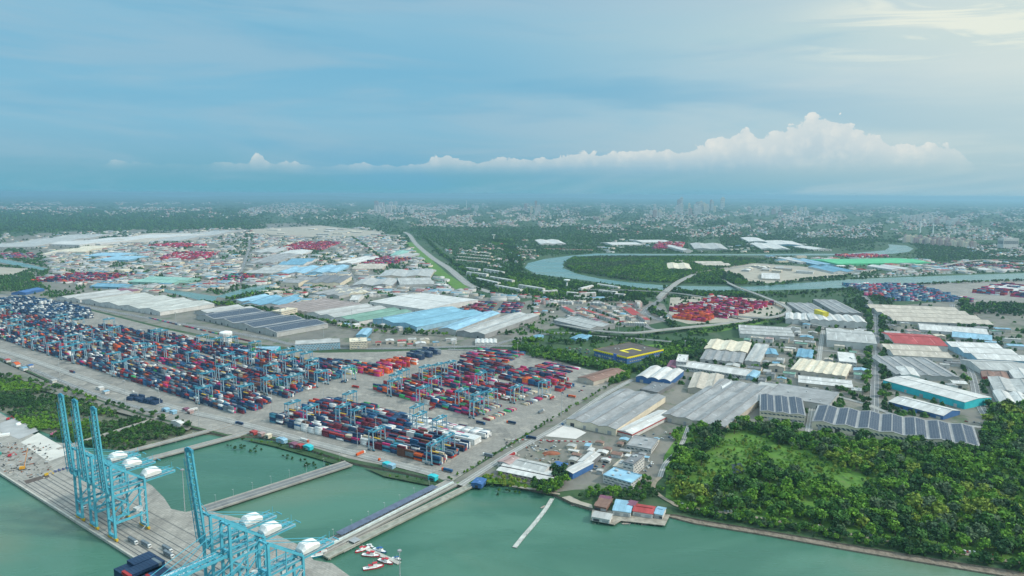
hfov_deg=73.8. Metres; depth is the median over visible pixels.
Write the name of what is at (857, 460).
tree
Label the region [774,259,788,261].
shed
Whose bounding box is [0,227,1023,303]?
sheds
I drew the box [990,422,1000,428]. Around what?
tree
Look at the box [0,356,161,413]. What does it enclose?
road
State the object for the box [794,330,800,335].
shed
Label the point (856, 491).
tree
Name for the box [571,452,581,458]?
shed
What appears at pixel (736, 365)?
shed
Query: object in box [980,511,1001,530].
tree
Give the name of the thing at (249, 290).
pond water
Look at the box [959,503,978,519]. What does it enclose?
tree
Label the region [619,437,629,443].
shed
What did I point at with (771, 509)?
tree
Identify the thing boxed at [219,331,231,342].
water tower
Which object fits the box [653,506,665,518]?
stilt house
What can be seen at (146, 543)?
truck
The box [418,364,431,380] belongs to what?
gantry crane
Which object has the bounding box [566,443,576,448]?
shed
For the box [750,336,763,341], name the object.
shed
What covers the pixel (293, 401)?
gantry crane
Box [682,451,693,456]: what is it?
tree
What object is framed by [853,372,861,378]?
shed
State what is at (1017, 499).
tree
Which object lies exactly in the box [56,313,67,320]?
gantry crane
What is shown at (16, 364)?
hut
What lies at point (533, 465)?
warehouse
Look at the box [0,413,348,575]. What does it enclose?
quay apron
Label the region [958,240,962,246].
tower block
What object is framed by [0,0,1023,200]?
sky
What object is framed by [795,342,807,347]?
shed
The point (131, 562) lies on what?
deck container
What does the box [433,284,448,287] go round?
shed
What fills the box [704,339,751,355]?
warehouse
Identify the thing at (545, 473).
terrace block
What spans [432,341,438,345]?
shed
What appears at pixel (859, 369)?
shed
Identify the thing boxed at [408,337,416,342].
shed
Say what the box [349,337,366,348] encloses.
office block
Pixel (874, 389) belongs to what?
road
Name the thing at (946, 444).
tree
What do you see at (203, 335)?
gantry crane
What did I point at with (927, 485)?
tree
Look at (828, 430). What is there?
tree
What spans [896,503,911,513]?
tree
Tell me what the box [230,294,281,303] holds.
warehouse
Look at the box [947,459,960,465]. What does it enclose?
tree
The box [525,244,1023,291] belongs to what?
river water
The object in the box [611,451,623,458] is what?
shed
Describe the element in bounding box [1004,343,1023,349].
shed
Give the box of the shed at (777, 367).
[769,363,784,371]
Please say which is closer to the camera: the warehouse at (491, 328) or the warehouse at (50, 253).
the warehouse at (491, 328)
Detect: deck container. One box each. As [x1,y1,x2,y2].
[114,568,121,575]
[121,570,131,575]
[125,569,135,575]
[127,559,136,565]
[128,567,138,575]
[132,566,141,574]
[135,564,145,572]
[138,563,148,571]
[142,561,151,569]
[145,560,154,568]
[148,559,158,566]
[151,558,161,565]
[154,556,164,564]
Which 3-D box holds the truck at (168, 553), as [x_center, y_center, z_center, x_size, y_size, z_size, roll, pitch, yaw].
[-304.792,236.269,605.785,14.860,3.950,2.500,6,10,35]
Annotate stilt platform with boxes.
[590,509,669,525]
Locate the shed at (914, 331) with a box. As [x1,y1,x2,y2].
[905,328,920,333]
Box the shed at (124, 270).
[118,269,131,272]
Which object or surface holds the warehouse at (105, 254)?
on the industrial ground at (343, 334)
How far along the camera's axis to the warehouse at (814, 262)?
3196.72 m
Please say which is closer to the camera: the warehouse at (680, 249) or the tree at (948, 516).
the tree at (948, 516)
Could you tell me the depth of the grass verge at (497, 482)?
764.21 m
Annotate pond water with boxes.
[240,288,268,292]
[731,463,744,473]
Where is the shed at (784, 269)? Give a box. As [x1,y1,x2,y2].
[775,267,792,270]
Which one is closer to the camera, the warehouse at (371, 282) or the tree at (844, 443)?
the tree at (844, 443)
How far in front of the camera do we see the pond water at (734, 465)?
808.89 m
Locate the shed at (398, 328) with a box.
[394,326,402,330]
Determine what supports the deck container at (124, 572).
on the deck container
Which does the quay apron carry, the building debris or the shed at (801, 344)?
the building debris
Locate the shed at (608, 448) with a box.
[602,446,611,452]
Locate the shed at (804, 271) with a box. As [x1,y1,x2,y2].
[796,270,813,273]
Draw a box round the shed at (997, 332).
[989,330,1001,334]
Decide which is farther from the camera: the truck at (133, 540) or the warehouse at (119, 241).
the warehouse at (119, 241)
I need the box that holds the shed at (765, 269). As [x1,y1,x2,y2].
[761,268,771,270]
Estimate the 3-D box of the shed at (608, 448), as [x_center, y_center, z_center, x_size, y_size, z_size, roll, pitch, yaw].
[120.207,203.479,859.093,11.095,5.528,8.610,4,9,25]
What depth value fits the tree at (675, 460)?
800.58 m
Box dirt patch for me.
[0,445,53,479]
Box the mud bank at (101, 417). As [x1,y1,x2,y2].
[0,376,221,450]
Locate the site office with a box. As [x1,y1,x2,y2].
[0,433,9,436]
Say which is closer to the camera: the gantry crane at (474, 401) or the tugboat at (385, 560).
the tugboat at (385, 560)
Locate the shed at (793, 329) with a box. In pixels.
[790,327,800,331]
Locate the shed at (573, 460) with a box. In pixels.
[568,456,578,464]
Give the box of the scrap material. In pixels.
[504,438,561,463]
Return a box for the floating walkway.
[512,498,553,547]
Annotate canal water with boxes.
[0,258,46,269]
[163,289,216,300]
[215,285,268,297]
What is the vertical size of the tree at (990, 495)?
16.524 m
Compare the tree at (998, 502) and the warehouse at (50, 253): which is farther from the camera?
the warehouse at (50, 253)
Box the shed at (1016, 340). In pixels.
[1002,338,1021,342]
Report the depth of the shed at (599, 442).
880.01 m
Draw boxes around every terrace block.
[496,466,553,480]
[497,455,518,466]
[501,463,555,476]
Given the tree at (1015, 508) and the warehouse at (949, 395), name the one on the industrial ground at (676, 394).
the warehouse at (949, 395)
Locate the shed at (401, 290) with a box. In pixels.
[391,289,408,292]
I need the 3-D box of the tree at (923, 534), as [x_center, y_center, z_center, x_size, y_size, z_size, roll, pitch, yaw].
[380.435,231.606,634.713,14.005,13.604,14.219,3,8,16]
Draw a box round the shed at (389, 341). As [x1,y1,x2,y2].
[385,338,393,343]
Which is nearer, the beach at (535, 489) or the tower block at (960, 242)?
the beach at (535, 489)
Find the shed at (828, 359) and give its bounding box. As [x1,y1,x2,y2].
[824,357,832,361]
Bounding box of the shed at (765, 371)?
[763,369,771,374]
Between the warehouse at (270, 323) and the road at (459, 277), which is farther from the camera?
the road at (459, 277)
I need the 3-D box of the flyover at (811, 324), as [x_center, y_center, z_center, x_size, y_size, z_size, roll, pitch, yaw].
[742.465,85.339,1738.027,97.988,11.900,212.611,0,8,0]
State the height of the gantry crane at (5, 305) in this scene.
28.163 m
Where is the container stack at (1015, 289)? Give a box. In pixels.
[989,284,1023,292]
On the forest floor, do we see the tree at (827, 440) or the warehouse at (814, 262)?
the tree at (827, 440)
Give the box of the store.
[594,342,663,363]
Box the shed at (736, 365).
[725,362,740,367]
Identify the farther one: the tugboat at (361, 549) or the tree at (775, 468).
the tree at (775, 468)
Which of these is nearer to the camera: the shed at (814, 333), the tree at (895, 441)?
the tree at (895, 441)
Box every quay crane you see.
[57,393,145,520]
[70,399,160,529]
[89,406,179,541]
[151,517,300,575]
[183,447,281,575]
[216,535,338,575]
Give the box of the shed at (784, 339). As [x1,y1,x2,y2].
[779,337,789,342]
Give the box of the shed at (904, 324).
[899,322,910,326]
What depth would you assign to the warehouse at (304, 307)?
1903.68 m
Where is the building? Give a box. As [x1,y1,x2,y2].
[171,420,184,426]
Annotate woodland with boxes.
[76,391,1023,571]
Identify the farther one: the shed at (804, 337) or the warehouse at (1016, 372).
the shed at (804, 337)
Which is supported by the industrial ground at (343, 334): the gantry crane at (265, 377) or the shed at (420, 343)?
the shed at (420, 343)
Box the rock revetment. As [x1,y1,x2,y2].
[669,516,1023,575]
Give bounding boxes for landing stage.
[344,537,360,552]
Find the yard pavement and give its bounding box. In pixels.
[0,295,609,481]
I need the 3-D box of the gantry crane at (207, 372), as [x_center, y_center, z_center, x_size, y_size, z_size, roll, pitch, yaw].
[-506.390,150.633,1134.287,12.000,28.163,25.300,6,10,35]
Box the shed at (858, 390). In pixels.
[851,387,861,396]
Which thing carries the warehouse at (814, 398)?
on the industrial ground at (676, 394)
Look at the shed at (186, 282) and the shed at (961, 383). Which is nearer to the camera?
the shed at (961, 383)
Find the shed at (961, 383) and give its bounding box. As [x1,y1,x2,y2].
[948,380,967,388]
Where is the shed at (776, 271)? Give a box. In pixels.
[772,269,782,272]
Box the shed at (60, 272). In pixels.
[52,271,70,274]
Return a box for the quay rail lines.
[18,471,255,575]
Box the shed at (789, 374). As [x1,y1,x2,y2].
[783,371,795,377]
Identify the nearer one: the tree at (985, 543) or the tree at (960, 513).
the tree at (985, 543)
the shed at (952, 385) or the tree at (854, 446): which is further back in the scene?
the shed at (952, 385)
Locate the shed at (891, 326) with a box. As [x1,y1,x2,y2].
[887,323,896,328]
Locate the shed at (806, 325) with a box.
[802,323,809,328]
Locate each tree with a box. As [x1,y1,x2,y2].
[557,480,563,488]
[669,457,678,462]
[669,462,682,475]
[669,478,678,484]
[670,483,681,490]
[670,485,681,498]
[671,429,681,440]
[672,444,684,452]
[675,478,689,490]
[677,446,688,452]
[677,454,689,464]
[677,474,690,482]
[680,482,690,489]
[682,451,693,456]
[682,465,696,477]
[684,454,692,464]
[685,493,696,500]
[689,482,706,501]
[693,450,709,465]
[696,420,708,426]
[696,495,705,506]
[699,429,710,440]
[700,442,712,452]
[703,490,709,496]
[704,483,710,492]
[707,436,721,448]
[709,493,716,500]
[710,434,723,446]
[711,420,721,427]
[711,489,724,507]
[712,422,721,432]
[712,473,725,482]
[713,483,720,491]
[718,476,732,494]
[720,495,728,508]
[726,472,736,484]
[727,494,743,508]
[728,422,738,433]
[729,475,742,488]
[741,496,752,503]
[742,477,748,485]
[742,488,757,503]
[745,464,760,476]
[745,480,759,490]
[746,478,759,481]
[747,458,756,465]
[756,481,762,495]
[759,466,771,481]
[760,421,768,428]
[761,445,771,452]
[761,490,770,498]
[763,481,776,495]
[766,504,776,516]
[767,472,774,483]
[769,464,778,478]
[771,484,777,497]
[773,432,784,444]
[774,501,787,514]
[775,470,784,476]
[778,490,793,502]
[781,419,790,425]
[781,476,793,485]
[782,469,789,478]
[782,508,793,517]
[785,492,798,499]
[786,431,795,437]
[789,499,804,516]
[794,471,806,486]
[795,433,806,446]
[800,487,810,498]
[802,432,811,440]
[805,505,814,509]
[805,509,816,521]
[809,481,825,495]
[810,478,824,484]
[813,498,828,509]
[813,507,828,523]
[815,442,827,452]
[816,473,831,485]
[816,496,828,502]
[817,430,830,437]
[821,427,832,433]
[822,436,831,443]
[823,488,834,497]
[825,501,836,519]
[826,481,838,492]
[827,496,843,505]
[828,444,838,451]
[830,435,841,444]
[830,506,845,519]
[830,517,841,525]
[837,484,843,495]
[838,439,850,447]
[838,452,850,461]
[840,512,850,523]
[842,499,852,507]
[845,506,862,524]
[849,485,864,496]
[850,442,859,451]
[850,456,862,469]
[850,497,865,506]
[855,516,869,527]
[856,499,870,509]
[857,428,871,436]
[858,464,871,470]
[860,437,871,446]
[861,486,877,496]
[864,450,876,458]
[865,447,877,456]
[865,522,877,534]
[868,497,882,508]
[868,511,881,521]
[870,438,880,448]
[870,507,884,515]
[873,457,882,464]
[874,449,886,460]
[875,461,887,472]
[875,471,887,480]
[882,500,900,512]
[883,449,895,457]
[883,455,898,461]
[884,509,898,520]
[885,518,895,532]
[886,459,899,467]
[886,478,895,486]
[886,493,897,501]
[888,519,903,535]
[889,438,900,445]
[893,479,909,487]
[896,454,905,462]
[896,482,906,496]
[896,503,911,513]
[896,513,913,527]
[898,472,909,483]
[901,458,912,466]
[902,526,916,537]
[902,538,911,544]
[905,492,922,506]
[906,435,919,442]
[906,435,921,446]
[906,461,919,469]
[907,476,916,483]
[907,505,915,513]
[912,468,923,479]
[914,505,922,512]
[915,477,928,490]
[915,528,927,542]
[920,463,937,475]
[921,483,935,495]
[921,496,931,508]
[921,514,934,520]
[924,453,938,462]
[925,495,936,502]
[926,520,938,530]
[927,461,940,467]
[929,476,943,485]
[930,527,943,543]
[931,482,940,491]
[931,500,948,512]
[933,493,944,500]
[933,509,941,515]
[934,466,946,474]
[936,441,950,447]
[936,516,958,530]
[937,481,953,496]
[937,512,954,518]
[937,521,949,533]
[938,456,947,469]
[941,529,950,541]
[944,455,957,466]
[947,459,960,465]
[948,468,962,478]
[948,492,963,500]
[948,501,965,511]
[949,482,965,495]
[949,501,965,517]
[955,520,968,530]
[956,532,971,547]
[957,457,969,464]
[957,467,970,480]
[957,524,968,531]
[959,481,973,494]
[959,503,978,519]
[962,526,976,543]
[965,462,977,473]
[971,472,986,480]
[971,509,981,517]
[971,514,984,526]
[972,497,989,511]
[973,456,982,463]
[973,522,988,538]
[974,462,988,469]
[974,483,989,497]
[975,466,987,473]
[977,529,989,538]
[977,537,990,550]
[979,445,994,451]
[979,516,994,526]
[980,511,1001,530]
[981,421,990,426]
[982,504,998,514]
[984,491,1000,498]
[986,475,1004,488]
[988,529,1002,548]
[989,467,1004,474]
[989,525,999,532]
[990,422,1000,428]
[990,539,1014,556]
[991,427,1006,434]
[991,498,1005,506]
[996,509,1015,524]
[999,522,1004,528]
[999,529,1014,537]
[1002,534,1023,552]
[1004,448,1020,458]
[1005,522,1014,534]
[1006,516,1023,527]
[1008,502,1023,519]
[1010,523,1022,537]
[1012,495,1023,509]
[1015,452,1023,459]
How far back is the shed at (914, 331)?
1590.68 m
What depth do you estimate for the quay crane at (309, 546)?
505.11 m
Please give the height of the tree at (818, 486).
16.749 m
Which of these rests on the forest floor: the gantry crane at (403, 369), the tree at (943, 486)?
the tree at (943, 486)
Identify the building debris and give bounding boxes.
[0,442,52,477]
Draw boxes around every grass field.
[407,242,468,288]
[639,344,664,363]
[690,319,770,333]
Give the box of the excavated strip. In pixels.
[24,476,49,483]
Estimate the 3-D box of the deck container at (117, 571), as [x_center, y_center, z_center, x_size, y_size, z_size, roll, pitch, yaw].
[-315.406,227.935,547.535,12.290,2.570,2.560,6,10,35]
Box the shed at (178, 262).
[173,261,184,263]
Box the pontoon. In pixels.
[363,545,400,564]
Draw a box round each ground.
[0,196,1023,573]
[0,222,547,347]
[0,267,26,274]
[250,226,380,236]
[453,302,1023,491]
[496,297,667,329]
[669,296,787,323]
[673,258,843,282]
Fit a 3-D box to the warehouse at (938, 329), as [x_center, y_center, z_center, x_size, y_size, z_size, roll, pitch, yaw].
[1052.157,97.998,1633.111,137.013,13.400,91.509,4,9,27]
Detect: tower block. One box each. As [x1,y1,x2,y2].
[653,210,656,217]
[679,203,682,213]
[694,207,697,214]
[703,203,706,211]
[720,199,723,209]
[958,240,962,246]
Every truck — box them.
[127,536,137,544]
[140,539,150,548]
[162,544,172,551]
[163,549,173,558]
[356,450,365,455]
[441,467,452,472]
[482,452,493,457]
[526,435,536,439]
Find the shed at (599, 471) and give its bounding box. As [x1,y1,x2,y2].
[596,468,603,474]
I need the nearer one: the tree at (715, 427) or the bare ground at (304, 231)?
the tree at (715, 427)
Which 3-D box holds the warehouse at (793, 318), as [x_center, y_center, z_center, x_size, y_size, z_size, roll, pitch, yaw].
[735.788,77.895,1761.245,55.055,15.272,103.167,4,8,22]
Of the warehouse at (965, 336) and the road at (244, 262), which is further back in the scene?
the road at (244, 262)
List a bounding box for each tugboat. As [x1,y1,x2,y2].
[311,548,326,558]
[355,546,370,552]
[361,550,379,556]
[363,560,383,570]
[373,546,386,552]
[377,555,392,564]
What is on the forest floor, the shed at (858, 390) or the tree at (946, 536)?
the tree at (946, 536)
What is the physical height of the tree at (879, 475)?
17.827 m
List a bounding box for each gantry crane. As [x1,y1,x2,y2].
[0,304,11,312]
[5,317,18,327]
[7,323,21,332]
[10,319,23,327]
[20,327,33,338]
[21,333,36,347]
[30,336,45,350]
[46,341,61,355]
[52,317,64,328]
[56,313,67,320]
[59,344,74,359]
[64,334,78,341]
[64,339,79,350]
[70,341,85,353]
[71,348,86,363]
[72,317,84,326]
[79,329,93,341]
[87,340,101,349]
[100,329,113,338]
[103,317,114,328]
[105,351,120,361]
[108,326,120,336]
[111,360,127,376]
[123,356,138,368]
[132,342,146,355]
[142,345,156,359]
[150,328,162,341]
[155,329,168,342]
[163,344,177,357]
[185,350,199,362]
[195,384,212,404]
[196,334,208,342]
[199,370,215,384]
[210,337,222,346]
[215,363,230,380]
[220,352,234,362]
[220,376,236,391]
[225,335,237,345]
[232,355,246,366]
[237,383,253,398]
[248,340,261,350]
[248,350,261,365]
[260,374,275,392]
[263,363,277,374]
[263,376,278,395]
[269,349,281,360]
[280,352,292,361]
[282,347,294,356]
[282,357,296,373]
[283,374,298,388]
[284,399,300,417]
[287,373,302,384]
[291,349,303,360]
[300,351,312,361]
[302,403,319,419]
[305,357,318,368]
[305,362,318,379]
[314,369,328,387]
[335,402,351,420]
[342,365,356,382]
[342,390,357,402]
[350,405,365,424]
[367,425,385,450]
[387,378,401,396]
[389,372,402,386]
[396,368,409,377]
[409,403,424,421]
[412,410,427,427]
[415,384,430,404]
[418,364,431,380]
[425,438,442,465]
[428,375,441,390]
[432,362,444,374]
[432,414,446,434]
[439,432,454,450]
[444,360,456,373]
[455,387,468,405]
[468,397,484,418]
[470,391,484,410]
[474,371,486,383]
[484,388,497,407]
[509,384,523,403]
[537,379,550,397]
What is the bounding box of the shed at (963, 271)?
[957,270,976,273]
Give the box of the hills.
[13,195,965,201]
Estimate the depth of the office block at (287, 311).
1779.97 m
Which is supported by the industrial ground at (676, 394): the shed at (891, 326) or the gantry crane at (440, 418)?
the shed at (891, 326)
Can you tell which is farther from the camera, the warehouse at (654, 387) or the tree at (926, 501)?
the warehouse at (654, 387)
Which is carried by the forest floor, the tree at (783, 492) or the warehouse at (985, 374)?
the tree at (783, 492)
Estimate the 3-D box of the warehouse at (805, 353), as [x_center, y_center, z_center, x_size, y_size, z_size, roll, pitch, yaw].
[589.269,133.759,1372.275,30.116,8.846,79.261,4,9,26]
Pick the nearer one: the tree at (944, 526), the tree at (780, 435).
the tree at (944, 526)
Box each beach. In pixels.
[512,486,559,494]
[562,496,592,507]
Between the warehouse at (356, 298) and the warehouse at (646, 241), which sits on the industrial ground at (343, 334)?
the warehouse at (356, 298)
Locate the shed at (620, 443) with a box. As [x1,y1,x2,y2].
[616,441,624,446]
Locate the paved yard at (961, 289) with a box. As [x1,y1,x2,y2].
[895,280,1023,301]
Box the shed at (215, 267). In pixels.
[211,266,221,268]
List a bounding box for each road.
[0,294,596,359]
[0,349,434,474]
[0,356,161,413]
[239,240,249,272]
[346,268,357,283]
[403,232,490,292]
[448,332,701,350]
[458,379,633,485]
[639,309,654,329]
[643,293,673,321]
[651,477,1019,563]
[657,425,688,476]
[753,345,959,360]
[805,327,824,431]
[839,396,981,427]
[863,296,878,412]
[950,304,986,413]
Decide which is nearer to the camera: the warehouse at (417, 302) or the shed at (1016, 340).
the shed at (1016, 340)
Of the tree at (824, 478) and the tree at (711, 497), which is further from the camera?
the tree at (824, 478)
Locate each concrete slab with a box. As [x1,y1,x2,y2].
[0,418,37,438]
[21,433,69,460]
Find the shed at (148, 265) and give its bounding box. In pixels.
[143,264,160,266]
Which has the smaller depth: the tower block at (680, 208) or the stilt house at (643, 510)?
the stilt house at (643, 510)
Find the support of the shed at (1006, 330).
on the industrial ground at (676, 394)
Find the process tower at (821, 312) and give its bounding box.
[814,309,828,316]
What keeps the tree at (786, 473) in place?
on the forest floor
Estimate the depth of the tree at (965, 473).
766.29 m
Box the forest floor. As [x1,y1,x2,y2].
[664,421,1023,560]
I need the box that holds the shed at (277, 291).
[269,290,284,293]
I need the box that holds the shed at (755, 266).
[751,265,769,267]
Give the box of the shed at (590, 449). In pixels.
[586,447,594,452]
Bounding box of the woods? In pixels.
[0,198,1023,416]
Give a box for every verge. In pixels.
[0,362,190,429]
[457,477,536,488]
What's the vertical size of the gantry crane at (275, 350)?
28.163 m
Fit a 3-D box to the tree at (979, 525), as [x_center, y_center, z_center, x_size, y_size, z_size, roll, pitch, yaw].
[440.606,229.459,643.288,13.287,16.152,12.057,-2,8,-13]
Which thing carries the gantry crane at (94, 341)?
on the yard pavement
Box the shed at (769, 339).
[765,337,773,342]
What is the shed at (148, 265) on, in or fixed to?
on the industrial ground at (343, 334)
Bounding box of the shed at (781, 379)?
[777,376,786,382]
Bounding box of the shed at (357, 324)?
[350,323,360,327]
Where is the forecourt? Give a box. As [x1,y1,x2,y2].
[546,424,585,438]
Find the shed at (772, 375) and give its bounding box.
[766,372,775,378]
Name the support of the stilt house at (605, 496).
on the ground at (586, 346)
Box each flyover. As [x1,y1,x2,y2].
[549,316,768,335]
[573,289,719,299]
[656,274,695,298]
[725,280,791,320]
[773,315,833,329]
[941,259,1023,265]
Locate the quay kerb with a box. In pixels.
[0,472,134,557]
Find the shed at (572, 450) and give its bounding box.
[568,448,579,452]
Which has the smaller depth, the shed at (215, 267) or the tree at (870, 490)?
the tree at (870, 490)
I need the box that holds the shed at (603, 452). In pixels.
[596,449,608,455]
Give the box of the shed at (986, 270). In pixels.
[977,269,994,271]
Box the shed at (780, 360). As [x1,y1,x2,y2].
[776,357,784,363]
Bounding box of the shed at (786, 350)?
[784,348,792,353]
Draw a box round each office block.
[272,307,296,314]
[295,338,339,350]
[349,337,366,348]
[603,467,641,489]
[623,452,644,472]
[676,354,687,367]
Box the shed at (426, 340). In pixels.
[420,337,429,342]
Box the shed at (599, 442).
[595,440,604,445]
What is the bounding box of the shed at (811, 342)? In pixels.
[805,340,815,345]
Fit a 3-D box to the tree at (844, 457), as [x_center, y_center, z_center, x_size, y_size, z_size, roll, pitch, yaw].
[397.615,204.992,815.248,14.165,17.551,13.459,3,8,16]
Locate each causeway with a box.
[56,410,179,449]
[123,423,232,453]
[146,431,249,459]
[202,461,352,511]
[318,480,458,552]
[323,483,473,559]
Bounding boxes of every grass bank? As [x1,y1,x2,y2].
[245,439,339,463]
[364,467,437,484]
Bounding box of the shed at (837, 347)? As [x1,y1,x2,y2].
[834,344,844,349]
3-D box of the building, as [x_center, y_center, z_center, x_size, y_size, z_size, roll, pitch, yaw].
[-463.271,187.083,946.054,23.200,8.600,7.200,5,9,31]
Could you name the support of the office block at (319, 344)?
on the industrial ground at (343, 334)
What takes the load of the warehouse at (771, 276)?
on the construction ground at (755, 274)
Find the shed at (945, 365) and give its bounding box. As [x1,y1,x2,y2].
[938,363,949,368]
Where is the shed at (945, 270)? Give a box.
[936,269,951,271]
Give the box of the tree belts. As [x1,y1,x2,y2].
[0,235,1023,396]
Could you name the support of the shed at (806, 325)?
on the industrial ground at (676, 394)
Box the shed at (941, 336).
[933,334,946,339]
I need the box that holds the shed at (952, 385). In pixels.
[945,383,957,387]
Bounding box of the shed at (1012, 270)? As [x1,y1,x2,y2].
[1006,269,1019,271]
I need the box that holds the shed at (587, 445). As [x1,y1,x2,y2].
[584,443,592,449]
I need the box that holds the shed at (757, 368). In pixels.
[746,365,761,373]
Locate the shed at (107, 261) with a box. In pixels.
[101,260,116,262]
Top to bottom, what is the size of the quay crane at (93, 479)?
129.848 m
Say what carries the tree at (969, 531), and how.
on the forest floor
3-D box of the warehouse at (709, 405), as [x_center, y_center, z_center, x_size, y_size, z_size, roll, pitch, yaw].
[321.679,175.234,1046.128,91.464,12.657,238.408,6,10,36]
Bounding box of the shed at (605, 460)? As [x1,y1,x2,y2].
[601,457,610,463]
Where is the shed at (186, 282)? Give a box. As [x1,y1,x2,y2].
[179,281,196,284]
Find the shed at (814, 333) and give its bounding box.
[808,331,817,336]
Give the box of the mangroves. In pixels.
[0,372,520,494]
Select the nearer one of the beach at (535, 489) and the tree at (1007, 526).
the tree at (1007, 526)
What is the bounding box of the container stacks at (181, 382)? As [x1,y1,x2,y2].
[0,241,1023,464]
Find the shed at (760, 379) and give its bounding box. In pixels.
[758,377,766,383]
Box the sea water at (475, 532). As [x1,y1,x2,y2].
[0,361,994,575]
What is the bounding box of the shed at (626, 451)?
[619,448,631,453]
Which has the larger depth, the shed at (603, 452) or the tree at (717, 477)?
the shed at (603, 452)
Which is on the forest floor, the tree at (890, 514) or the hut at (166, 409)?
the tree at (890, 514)
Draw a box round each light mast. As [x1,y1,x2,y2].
[180,469,184,511]
[397,549,401,575]
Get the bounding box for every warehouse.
[0,234,113,248]
[11,287,44,294]
[40,248,75,255]
[49,234,183,246]
[56,289,133,302]
[59,245,115,252]
[82,292,213,315]
[84,253,136,256]
[90,283,132,288]
[95,233,206,244]
[96,256,148,261]
[113,233,188,243]
[117,288,139,292]
[128,276,199,284]
[155,230,241,241]
[194,304,253,314]
[196,308,327,336]
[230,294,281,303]
[238,346,280,352]
[240,295,301,307]
[245,253,298,264]
[245,265,305,275]
[248,246,291,253]
[270,298,360,314]
[273,265,319,274]
[278,258,318,264]
[279,249,312,255]
[281,277,319,286]
[304,275,351,286]
[307,303,385,319]
[308,264,349,273]
[309,286,370,297]
[334,256,378,264]
[335,287,368,295]
[335,307,411,323]
[350,295,363,302]
[352,264,387,269]
[352,277,397,286]
[356,328,371,337]
[369,293,477,311]
[373,306,482,331]
[378,269,434,277]
[390,250,408,255]
[390,253,419,257]
[397,277,433,286]
[438,311,499,334]
[457,312,538,338]
[475,338,496,344]
[512,458,551,471]
[535,239,565,244]
[552,461,567,471]
[554,316,614,331]
[564,460,593,478]
[566,388,665,435]
[571,334,591,340]
[577,368,624,385]
[577,451,600,464]
[601,242,642,245]
[613,459,624,468]
[617,410,666,437]
[626,435,658,453]
[629,240,667,243]
[636,365,683,383]
[640,381,673,393]
[662,378,773,429]
[666,360,675,368]
[667,245,692,252]
[667,262,690,269]
[676,361,751,379]
[688,372,723,392]
[690,242,727,250]
[691,261,731,266]
[700,349,745,364]
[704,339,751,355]
[738,324,794,340]
[740,237,764,242]
[745,343,768,365]
[746,370,760,379]
[750,242,789,249]
[758,381,777,405]
[760,393,805,423]
[761,273,779,280]
[765,240,804,246]
[765,348,777,356]
[768,383,838,408]
[777,257,811,263]
[785,312,808,324]
[787,302,830,313]
[790,358,851,379]
[793,245,831,250]
[793,258,833,265]
[796,348,813,359]
[798,375,852,390]
[806,312,866,328]
[808,265,860,273]
[810,258,930,265]
[811,404,979,453]
[813,299,862,316]
[825,328,876,350]
[837,351,856,367]
[864,304,993,327]
[867,264,914,270]
[870,355,960,380]
[878,343,952,361]
[881,332,947,351]
[883,376,991,408]
[888,396,959,419]
[895,366,919,377]
[917,323,988,334]
[944,341,1023,362]
[952,331,991,341]
[960,359,1023,374]
[981,370,1008,379]
[987,376,1023,393]
[992,389,1023,402]
[997,238,1018,247]
[1009,367,1023,378]
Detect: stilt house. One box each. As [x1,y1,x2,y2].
[591,511,612,523]
[594,497,612,511]
[599,495,612,498]
[612,499,632,516]
[626,500,638,509]
[632,504,655,518]
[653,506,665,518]
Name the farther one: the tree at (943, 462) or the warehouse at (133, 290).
the warehouse at (133, 290)
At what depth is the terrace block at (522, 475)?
775.25 m
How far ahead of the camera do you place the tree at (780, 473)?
766.93 m
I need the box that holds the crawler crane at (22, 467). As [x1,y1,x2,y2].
[19,448,27,470]
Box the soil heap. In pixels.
[542,451,559,454]
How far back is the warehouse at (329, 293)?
2154.39 m
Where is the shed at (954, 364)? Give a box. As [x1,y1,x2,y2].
[943,361,960,366]
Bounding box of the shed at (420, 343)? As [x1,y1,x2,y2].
[415,341,426,345]
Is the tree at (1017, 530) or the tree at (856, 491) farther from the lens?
the tree at (856, 491)
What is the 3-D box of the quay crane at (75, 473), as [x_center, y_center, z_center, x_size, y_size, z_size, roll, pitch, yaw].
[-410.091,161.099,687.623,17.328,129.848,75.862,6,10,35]
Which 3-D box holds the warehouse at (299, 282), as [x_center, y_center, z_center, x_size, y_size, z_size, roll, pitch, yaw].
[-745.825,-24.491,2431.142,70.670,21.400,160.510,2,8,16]
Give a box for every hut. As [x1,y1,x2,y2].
[11,361,20,366]
[19,366,27,370]
[96,386,103,390]
[161,407,170,412]
[169,409,176,414]
[249,430,257,434]
[257,431,265,436]
[264,433,271,438]
[275,437,287,443]
[289,441,298,447]
[297,443,304,448]
[302,444,313,450]
[382,461,391,467]
[386,463,395,468]
[427,473,438,480]
[471,477,486,488]
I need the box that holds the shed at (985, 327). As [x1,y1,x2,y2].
[974,326,988,330]
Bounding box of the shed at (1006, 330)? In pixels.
[993,327,1011,332]
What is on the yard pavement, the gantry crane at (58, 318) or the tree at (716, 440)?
the gantry crane at (58, 318)
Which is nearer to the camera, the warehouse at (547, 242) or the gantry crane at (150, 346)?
the gantry crane at (150, 346)
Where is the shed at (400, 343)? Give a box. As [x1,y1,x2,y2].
[397,342,404,345]
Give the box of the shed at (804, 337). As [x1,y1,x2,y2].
[800,335,813,341]
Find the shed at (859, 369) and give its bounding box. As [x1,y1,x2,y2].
[853,367,865,374]

